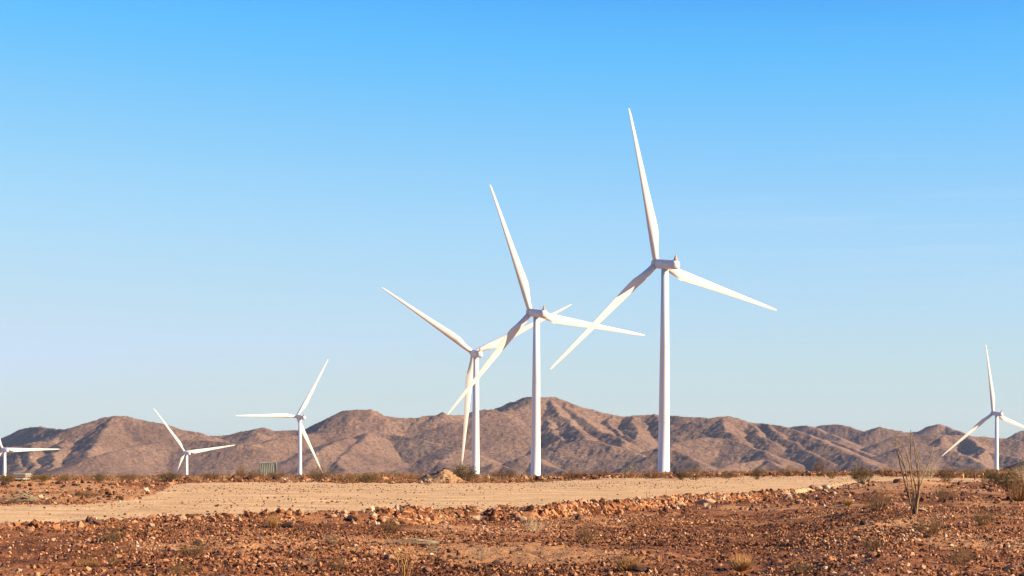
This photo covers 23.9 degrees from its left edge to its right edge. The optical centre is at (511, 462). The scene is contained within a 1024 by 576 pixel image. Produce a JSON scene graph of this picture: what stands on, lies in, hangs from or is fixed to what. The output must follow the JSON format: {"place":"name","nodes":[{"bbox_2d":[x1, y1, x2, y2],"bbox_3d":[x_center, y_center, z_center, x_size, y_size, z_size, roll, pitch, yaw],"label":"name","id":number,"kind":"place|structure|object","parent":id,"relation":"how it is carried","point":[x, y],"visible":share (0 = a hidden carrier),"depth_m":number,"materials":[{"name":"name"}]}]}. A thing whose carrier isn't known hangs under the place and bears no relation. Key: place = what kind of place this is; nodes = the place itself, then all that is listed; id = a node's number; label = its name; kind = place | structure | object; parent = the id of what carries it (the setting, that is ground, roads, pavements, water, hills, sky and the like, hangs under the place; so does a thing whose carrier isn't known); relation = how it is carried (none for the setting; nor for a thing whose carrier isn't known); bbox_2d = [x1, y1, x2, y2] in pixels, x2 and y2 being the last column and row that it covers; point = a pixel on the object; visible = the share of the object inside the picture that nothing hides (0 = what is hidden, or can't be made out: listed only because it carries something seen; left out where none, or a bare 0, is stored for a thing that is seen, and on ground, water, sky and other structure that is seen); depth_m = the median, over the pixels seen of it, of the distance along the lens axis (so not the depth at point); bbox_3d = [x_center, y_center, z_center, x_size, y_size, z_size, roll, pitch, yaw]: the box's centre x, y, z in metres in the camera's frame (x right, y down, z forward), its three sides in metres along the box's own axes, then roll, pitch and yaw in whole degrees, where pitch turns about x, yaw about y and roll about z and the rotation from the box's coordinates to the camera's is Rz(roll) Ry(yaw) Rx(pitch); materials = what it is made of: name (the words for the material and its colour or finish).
{"place":"outdoors","nodes":[
{"label":"outdoors","id":0,"kind":"place"},
{"bbox_2d":[0,475,1009,522],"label":"dirt road","id":1,"kind":"structure","parent":0,"point":[506,495],"depth_m":163.63,"materials":[{"name":"beige soil"}]},
{"bbox_2d":[641,468,666,477],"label":"dry bush","id":2,"kind":"object","parent":1,"relation":"on","point":[649,475],"visible":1,"depth_m":302.17,"materials":[{"name":"brown plant"}]},
{"bbox_2d":[674,470,688,479],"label":"bush","id":3,"kind":"object","parent":1,"relation":"on","point":[680,475],"visible":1,"depth_m":287.50,"materials":[{"name":"green plant"}]},
{"bbox_2d":[683,463,708,479],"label":"dry bush","id":4,"kind":"object","parent":1,"relation":"on","point":[695,471],"visible":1,"depth_m":287.31,"materials":[{"name":"brown plant"}]},
{"bbox_2d":[715,469,736,478],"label":"dry bush","id":5,"kind":"object","parent":1,"relation":"on","point":[725,475],"visible":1,"depth_m":301.23,"materials":[{"name":"brown plant"}]},
{"bbox_2d":[808,484,820,488],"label":"rock","id":6,"kind":"object","parent":1,"relation":"on","point":[817,486],"visible":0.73,"depth_m":221.44,"materials":[{"name":"brown stone"}]},
{"bbox_2d":[824,466,838,477],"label":"dry bush","id":7,"kind":"object","parent":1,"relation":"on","point":[833,473],"visible":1,"depth_m":304.26,"materials":[{"name":"brown plant"}]},
{"bbox_2d":[0,397,1023,475],"bbox_3d":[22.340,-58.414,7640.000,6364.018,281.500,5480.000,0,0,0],"label":"hills","id":8,"kind":"structure","parent":0,"point":[573,437],"depth_m":6553.59,"materials":[{"name":"brown stone"}]},
{"bbox_2d":[0,471,1023,575],"bbox_3d":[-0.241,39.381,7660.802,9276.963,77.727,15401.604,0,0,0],"label":"ground","id":9,"kind":"structure","parent":0,"point":[530,550],"depth_m":76.98,"materials":[{"name":"brown soil"}]},
{"bbox_2d":[0,472,16,482],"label":"bush","id":10,"kind":"object","parent":9,"relation":"on","point":[8,479],"visible":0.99,"depth_m":197.11,"materials":[{"name":"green plant"}]},
{"bbox_2d":[0,490,37,501],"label":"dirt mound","id":11,"kind":"object","parent":9,"relation":"on","point":[31,498],"visible":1,"depth_m":120.89,"materials":[{"name":"brown soil"}]},
{"bbox_2d":[13,473,30,480],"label":"utility cart","id":12,"kind":"object","parent":9,"relation":"on","point":[20,476],"visible":0.91,"depth_m":215.28,"materials":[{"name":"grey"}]},
{"bbox_2d":[0,440,58,475],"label":"wind turbine","id":13,"kind":"object","parent":9,"relation":"on","point":[4,450],"visible":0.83,"depth_m":2134.19,"materials":[{"name":"paint"}]},
{"bbox_2d":[29,473,51,481],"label":"bush","id":14,"kind":"object","parent":9,"relation":"on","point":[40,479],"visible":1,"depth_m":216.53,"materials":[{"name":"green plant"}]},
{"bbox_2d":[58,472,76,481],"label":"dry bush","id":15,"kind":"object","parent":9,"relation":"on","point":[65,478],"visible":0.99,"depth_m":224.69,"materials":[{"name":"brown plant"}]},
{"bbox_2d":[70,488,101,497],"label":"dry bush","id":16,"kind":"object","parent":9,"relation":"on","point":[85,492],"visible":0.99,"depth_m":137.19,"materials":[{"name":"brown plant"}]},
{"bbox_2d":[74,556,100,567],"bbox_3d":[-9.504,2.225,54.247,0.664,0.292,0.672,0,0,-24],"label":"grass clump","id":17,"kind":"object","parent":9,"relation":"on","point":[81,563],"visible":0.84,"depth_m":54.20,"materials":[{"name":"plant"}]},
{"bbox_2d":[89,518,103,524],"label":"rock","id":18,"kind":"object","parent":9,"relation":"on","point":[97,521],"visible":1,"depth_m":85.56,"materials":[{"name":"brown stone"}]},
{"bbox_2d":[91,473,110,482],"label":"bush","id":19,"kind":"object","parent":9,"relation":"on","point":[101,478],"visible":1,"depth_m":205.82,"materials":[{"name":"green plant"}]},
{"bbox_2d":[96,524,127,542],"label":"dry bush","id":20,"kind":"object","parent":9,"relation":"on","point":[112,537],"visible":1,"depth_m":68.48,"materials":[{"name":"brown plant"}]},
{"bbox_2d":[103,553,123,564],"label":"dry bush","id":21,"kind":"object","parent":9,"relation":"on","point":[113,560],"visible":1,"depth_m":55.23,"materials":[{"name":"brown plant"}]},
{"bbox_2d":[116,472,140,480],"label":"dry bush","id":22,"kind":"object","parent":9,"relation":"on","point":[130,477],"visible":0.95,"depth_m":274.28,"materials":[{"name":"brown plant"}]},
{"bbox_2d":[151,469,182,481],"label":"bush","id":23,"kind":"object","parent":9,"relation":"on","point":[164,476],"visible":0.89,"depth_m":260.58,"materials":[{"name":"green plant"}]},
{"bbox_2d":[166,561,190,575],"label":"dry bush","id":24,"kind":"object","parent":9,"relation":"on","point":[175,568],"visible":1,"depth_m":46.45,"materials":[{"name":"brown plant"}]},
{"bbox_2d":[176,538,209,557],"bbox_3d":[-8.188,2.183,62.233,1.041,0.532,0.939,0,0,-9],"label":"dry bush","id":25,"kind":"object","parent":9,"relation":"on","point":[197,551],"visible":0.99,"depth_m":62.20,"materials":[{"name":"brown plant"}]},
{"bbox_2d":[154,409,233,474],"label":"wind turbine","id":26,"kind":"object","parent":9,"relation":"on","point":[185,453],"visible":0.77,"depth_m":2330.77,"materials":[{"name":"paint"}]},
{"bbox_2d":[199,472,224,478],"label":"dry bush","id":27,"kind":"object","parent":9,"relation":"on","point":[210,476],"visible":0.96,"depth_m":297.83,"materials":[{"name":"brown plant"}]},
{"bbox_2d":[235,463,247,477],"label":"dry bush","id":28,"kind":"object","parent":9,"relation":"on","point":[242,471],"visible":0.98,"depth_m":340.48,"materials":[{"name":"brown plant"}]},
{"bbox_2d":[247,468,263,478],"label":"dry bush","id":29,"kind":"object","parent":9,"relation":"on","point":[252,476],"visible":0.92,"depth_m":290.58,"materials":[{"name":"brown plant"}]},
{"bbox_2d":[259,462,276,474],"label":"storage container","id":30,"kind":"object","parent":9,"relation":"on","point":[266,467],"visible":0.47,"depth_m":424.53,"materials":[{"name":"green metal"}]},
{"bbox_2d":[264,515,280,528],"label":"grass clump","id":31,"kind":"object","parent":9,"relation":"on","point":[273,523],"visible":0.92,"depth_m":86.70,"materials":[{"name":"plant"}]},
{"bbox_2d":[266,469,284,477],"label":"dry bush","id":32,"kind":"object","parent":9,"relation":"on","point":[274,474],"visible":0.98,"depth_m":314.65,"materials":[{"name":"brown plant"}]},
{"bbox_2d":[236,360,327,474],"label":"wind turbine","id":33,"kind":"object","parent":9,"relation":"on","point":[299,418],"visible":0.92,"depth_m":1917.34,"materials":[{"name":"paint"}]},
{"bbox_2d":[279,522,292,527],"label":"rock","id":34,"kind":"object","parent":9,"relation":"on","point":[287,524],"visible":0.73,"depth_m":91.32,"materials":[{"name":"grey stone"}]},
{"bbox_2d":[303,463,333,480],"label":"dry bush","id":35,"kind":"object","parent":9,"relation":"on","point":[320,474],"visible":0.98,"depth_m":279.78,"materials":[{"name":"brown plant"}]},
{"bbox_2d":[321,532,339,543],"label":"dry bush","id":36,"kind":"object","parent":9,"relation":"on","point":[329,538],"visible":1,"depth_m":73.71,"materials":[{"name":"beige plant"}]},
{"bbox_2d":[326,554,351,570],"bbox_3d":[-4.035,2.291,56.022,0.616,0.429,0.691,0,0,-37],"label":"dry bush","id":37,"kind":"object","parent":9,"relation":"on","point":[335,566],"visible":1,"depth_m":55.96,"materials":[{"name":"brown plant"}]},
{"bbox_2d":[342,473,358,480],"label":"dry bush","id":38,"kind":"object","parent":9,"relation":"on","point":[349,477],"visible":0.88,"depth_m":257.22,"materials":[{"name":"brown plant"}]},
{"bbox_2d":[345,515,357,521],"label":"rock","id":39,"kind":"object","parent":9,"relation":"on","point":[350,518],"visible":0.98,"depth_m":97.62,"materials":[{"name":"grey stone"}]},
{"bbox_2d":[355,472,380,482],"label":"bush","id":40,"kind":"object","parent":9,"relation":"on","point":[367,478],"visible":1,"depth_m":253.05,"materials":[{"name":"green plant"}]},
{"bbox_2d":[384,554,394,559],"bbox_3d":[-3.253,2.513,64.258,0.255,0.170,0.274,-12,-5,-40],"label":"rock","id":41,"kind":"object","parent":9,"relation":"on","point":[390,556],"visible":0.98,"depth_m":64.15,"materials":[{"name":"beige stone"}]},
{"bbox_2d":[378,515,406,532],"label":"dry bush","id":42,"kind":"object","parent":9,"relation":"on","point":[390,526],"visible":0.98,"depth_m":91.41,"materials":[{"name":"brown plant"}]},
{"bbox_2d":[382,531,420,575],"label":"dry stalks","id":43,"kind":"object","parent":9,"relation":"on","point":[404,570],"visible":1,"depth_m":55.23,"materials":[{"name":"plant"}]},
{"bbox_2d":[382,538,438,543],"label":"fallen stalks","id":44,"kind":"object","parent":9,"relation":"on","point":[419,540],"visible":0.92,"depth_m":77.15,"materials":[{"name":"beige plant"}]},
{"bbox_2d":[405,474,418,479],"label":"dry bush","id":45,"kind":"object","parent":9,"relation":"on","point":[410,477],"visible":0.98,"depth_m":281.62,"materials":[{"name":"brown plant"}]},
{"bbox_2d":[421,566,431,572],"bbox_3d":[-2.132,2.697,60.973,0.305,0.134,0.347,-18,-29,30],"label":"rock","id":46,"kind":"object","parent":9,"relation":"on","point":[426,569],"visible":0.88,"depth_m":60.90,"materials":[{"name":"beige stone"}]},
{"bbox_2d":[425,542,439,552],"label":"dry bush","id":47,"kind":"object","parent":9,"relation":"on","point":[435,549],"visible":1,"depth_m":74.24,"materials":[{"name":"beige plant"}]},
{"bbox_2d":[414,469,468,482],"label":"dirt mound","id":48,"kind":"object","parent":9,"relation":"on","point":[451,476],"visible":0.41,"depth_m":261.87,"materials":[{"name":"brown soil"}]},
{"bbox_2d":[450,460,481,481],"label":"bush","id":49,"kind":"object","parent":9,"relation":"on","point":[461,474],"visible":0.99,"depth_m":264.54,"materials":[{"name":"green plant"}]},
{"bbox_2d":[471,515,479,519],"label":"rock","id":50,"kind":"object","parent":9,"relation":"on","point":[476,517],"visible":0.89,"depth_m":109.65,"materials":[{"name":"beige stone"}]},
{"bbox_2d":[381,287,570,474],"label":"wind turbine","id":51,"kind":"object","parent":9,"relation":"on","point":[473,367],"visible":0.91,"depth_m":1121.55,"materials":[{"name":"paint"}]},
{"bbox_2d":[467,546,492,559],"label":"dry bush","id":52,"kind":"object","parent":9,"relation":"on","point":[480,555],"visible":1,"depth_m":68.69,"materials":[{"name":"beige plant"}]},
{"bbox_2d":[492,560,501,564],"bbox_3d":[-0.395,2.666,64.239,0.220,0.129,0.317,-10,24,-31],"label":"rock","id":53,"kind":"object","parent":9,"relation":"on","point":[496,562],"visible":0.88,"depth_m":64.20,"materials":[{"name":"brown stone"}]},
{"bbox_2d":[490,467,519,478],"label":"dry bush","id":54,"kind":"object","parent":9,"relation":"on","point":[501,476],"visible":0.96,"depth_m":330.60,"materials":[{"name":"brown plant"}]},
{"bbox_2d":[0,469,1023,575],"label":"rubble","id":55,"kind":"object","parent":9,"relation":"on","point":[493,519],"visible":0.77,"depth_m":82.76,"materials":[{"name":"stone"}]},
{"bbox_2d":[0,467,1023,483],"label":"dry scrub","id":56,"kind":"object","parent":9,"relation":"on","point":[389,479],"visible":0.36,"depth_m":336.31,"materials":[{"name":"plant"}]},
{"bbox_2d":[516,516,526,520],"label":"rock","id":57,"kind":"object","parent":9,"relation":"on","point":[520,518],"visible":0.75,"depth_m":110.29,"materials":[{"name":"beige stone"}]},
{"bbox_2d":[524,514,548,531],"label":"dry bush","id":58,"kind":"object","parent":9,"relation":"on","point":[534,527],"visible":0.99,"depth_m":92.50,"materials":[{"name":"beige plant"}]},
{"bbox_2d":[447,185,644,475],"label":"wind turbine","id":59,"kind":"object","parent":9,"relation":"on","point":[536,314],"visible":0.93,"depth_m":952.20,"materials":[{"name":"paint"}]},
{"bbox_2d":[551,469,587,478],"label":"dry bush","id":60,"kind":"object","parent":9,"relation":"on","point":[568,475],"visible":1,"depth_m":315.36,"materials":[{"name":"brown plant"}]},
{"bbox_2d":[575,514,582,519],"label":"rock","id":61,"kind":"object","parent":9,"relation":"on","point":[579,517],"visible":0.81,"depth_m":112.35,"materials":[{"name":"brown stone"}]},
{"bbox_2d":[568,523,602,541],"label":"dry bush","id":62,"kind":"object","parent":9,"relation":"on","point":[585,534],"visible":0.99,"depth_m":80.41,"materials":[{"name":"brown plant"}]},
{"bbox_2d":[589,470,618,475],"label":"dry bush","id":63,"kind":"object","parent":9,"relation":"on","point":[597,473],"visible":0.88,"depth_m":327.54,"materials":[{"name":"brown plant"}]},
{"bbox_2d":[614,552,643,571],"bbox_3d":[2.927,2.487,60.748,0.766,0.533,0.758,0,0,-14],"label":"grass clump","id":64,"kind":"object","parent":9,"relation":"on","point":[623,565],"visible":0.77,"depth_m":60.65,"materials":[{"name":"plant"}]},
{"bbox_2d":[622,460,637,474],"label":"dry bush","id":65,"kind":"object","parent":9,"relation":"on","point":[630,471],"visible":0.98,"depth_m":336.63,"materials":[{"name":"brown plant"}]},
{"bbox_2d":[633,565,646,571],"bbox_3d":[3.187,2.648,60.517,0.397,0.182,0.255,9,-9,6],"label":"rock","id":66,"kind":"object","parent":9,"relation":"on","point":[638,568],"visible":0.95,"depth_m":60.40,"materials":[{"name":"brown stone"}]},
{"bbox_2d":[550,108,775,471],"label":"wind turbine","id":67,"kind":"object","parent":9,"relation":"on","point":[666,266],"visible":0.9,"depth_m":814.16,"materials":[{"name":"paint"}]},
{"bbox_2d":[693,498,713,504],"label":"rock","id":68,"kind":"object","parent":9,"relation":"on","point":[708,501],"visible":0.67,"depth_m":155.54,"materials":[{"name":"brown stone"}]},
{"bbox_2d":[727,553,756,570],"bbox_3d":[5.766,2.452,60.746,0.742,0.533,0.733,0,0,33],"label":"grass clump","id":69,"kind":"object","parent":9,"relation":"on","point":[738,564],"visible":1,"depth_m":60.66,"materials":[{"name":"plant"}]},
{"bbox_2d":[749,467,766,478],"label":"bush","id":70,"kind":"object","parent":9,"relation":"on","point":[756,475],"visible":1,"depth_m":293.22,"materials":[{"name":"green plant"}]},
{"bbox_2d":[774,465,805,475],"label":"dry bush","id":71,"kind":"object","parent":9,"relation":"on","point":[787,473],"visible":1,"depth_m":328.81,"materials":[{"name":"brown plant"}]},
{"bbox_2d":[786,558,815,573],"bbox_3d":[6.583,2.364,55.477,0.778,0.368,0.798,0,0,32],"label":"dry bush","id":72,"kind":"object","parent":9,"relation":"on","point":[800,566],"visible":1,"depth_m":55.46,"materials":[{"name":"brown plant"}]},
{"bbox_2d":[811,456,825,475],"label":"dry bush","id":73,"kind":"object","parent":9,"relation":"on","point":[819,467],"visible":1,"depth_m":330.09,"materials":[{"name":"brown plant"}]},
{"bbox_2d":[841,496,854,505],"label":"grass clump","id":74,"kind":"object","parent":9,"relation":"on","point":[847,502],"visible":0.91,"depth_m":134.40,"materials":[{"name":"plant"}]},
{"bbox_2d":[847,463,876,482],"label":"bush","id":75,"kind":"object","parent":9,"relation":"on","point":[856,474],"visible":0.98,"depth_m":257.83,"materials":[{"name":"green plant"}]},
{"bbox_2d":[859,520,866,525],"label":"rock","id":76,"kind":"object","parent":9,"relation":"on","point":[862,522],"visible":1,"depth_m":87.16,"materials":[{"name":"grey stone"}]},
{"bbox_2d":[860,536,887,550],"bbox_3d":[9.076,1.999,60.737,0.790,0.450,0.708,0,0,-18],"label":"dry bush","id":77,"kind":"object","parent":9,"relation":"on","point":[876,545],"visible":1,"depth_m":60.70,"materials":[{"name":"brown plant"}]},
{"bbox_2d":[860,485,892,510],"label":"dry bush","id":78,"kind":"object","parent":9,"relation":"on","point":[878,507],"visible":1,"depth_m":111.14,"materials":[{"name":"brown plant"}]},
{"bbox_2d":[876,464,894,475],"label":"dry bush","id":79,"kind":"object","parent":9,"relation":"on","point":[882,474],"visible":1,"depth_m":336.08,"materials":[{"name":"brown plant"}]},
{"bbox_2d":[893,479,902,482],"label":"rock","id":80,"kind":"object","parent":9,"relation":"on","point":[897,480],"visible":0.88,"depth_m":221.95,"materials":[{"name":"brown stone"}]},
{"bbox_2d":[894,431,933,514],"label":"ocotillo","id":81,"kind":"object","parent":9,"relation":"on","point":[915,499],"visible":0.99,"depth_m":104.13,"materials":[{"name":"plant"}]},
{"bbox_2d":[918,464,938,477],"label":"dry bush","id":82,"kind":"object","parent":9,"relation":"on","point":[932,476],"visible":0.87,"depth_m":305.01,"materials":[{"name":"brown plant"}]},
{"bbox_2d":[910,515,946,533],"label":"dry bush","id":83,"kind":"object","parent":9,"relation":"on","point":[929,527],"visible":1,"depth_m":73.69,"materials":[{"name":"brown plant"}]},
{"bbox_2d":[930,487,955,499],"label":"dry bush","id":84,"kind":"object","parent":9,"relation":"on","point":[942,494],"visible":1,"depth_m":149.90,"materials":[{"name":"brown plant"}]},
{"bbox_2d":[933,465,957,481],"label":"dry bush","id":85,"kind":"object","parent":9,"relation":"on","point":[948,476],"visible":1,"depth_m":272.48,"materials":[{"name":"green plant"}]},
{"bbox_2d":[944,546,975,564],"bbox_3d":[10.032,2.037,53.999,0.875,0.462,0.789,0,0,-44],"label":"dry bush","id":86,"kind":"object","parent":9,"relation":"on","point":[963,556],"visible":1,"depth_m":53.96,"materials":[{"name":"brown plant"}]},
{"bbox_2d":[960,469,980,477],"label":"dry bush","id":87,"kind":"object","parent":9,"relation":"on","point":[967,473],"visible":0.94,"depth_m":303.88,"materials":[{"name":"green plant"}]},
{"bbox_2d":[942,344,1023,470],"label":"wind turbine","id":88,"kind":"object","parent":9,"relation":"on","point":[996,414],"visible":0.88,"depth_m":1845.00,"materials":[{"name":"paint"}]},
{"bbox_2d":[968,507,1001,524],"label":"dry bush","id":89,"kind":"object","parent":9,"relation":"on","point":[983,516],"visible":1,"depth_m":85.43,"materials":[{"name":"brown plant"}]},
{"bbox_2d":[974,468,1000,482],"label":"bush","id":90,"kind":"object","parent":9,"relation":"on","point":[985,476],"visible":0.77,"depth_m":259.95,"materials":[{"name":"green plant"}]},
{"bbox_2d":[987,468,1022,489],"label":"bush","id":91,"kind":"object","parent":9,"relation":"on","point":[1006,480],"visible":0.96,"depth_m":190.01,"materials":[{"name":"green plant"}]},
{"bbox_2d":[1002,564,1014,570],"bbox_3d":[10.673,2.288,51.990,0.347,0.156,0.286,-26,4,-35],"label":"rock","id":92,"kind":"object","parent":9,"relation":"on","point":[1005,568],"visible":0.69,"depth_m":51.94,"materials":[{"name":"brown stone"}]},
{"bbox_2d":[1003,479,1023,500],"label":"grass clump","id":93,"kind":"object","parent":9,"relation":"on","point":[1017,494],"visible":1,"depth_m":149.50,"materials":[{"name":"plant"}]},
{"bbox_2d":[1011,461,1023,479],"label":"dry bush","id":94,"kind":"object","parent":9,"relation":"on","point":[1018,472],"visible":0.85,"depth_m":285.27,"materials":[{"name":"brown plant"}]},
{"bbox_2d":[0,0,1023,438],"label":"sky","id":95,"kind":"structure","parent":0,"point":[206,206],"materials":[{"name":"blue"}]},
{"bbox_2d":[1001,461,1023,469],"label":"dark hill","id":96,"kind":"structure","parent":0,"point":[1020,464],"depth_m":2993.73,"materials":[{"name":"brown stone"}]}
]}

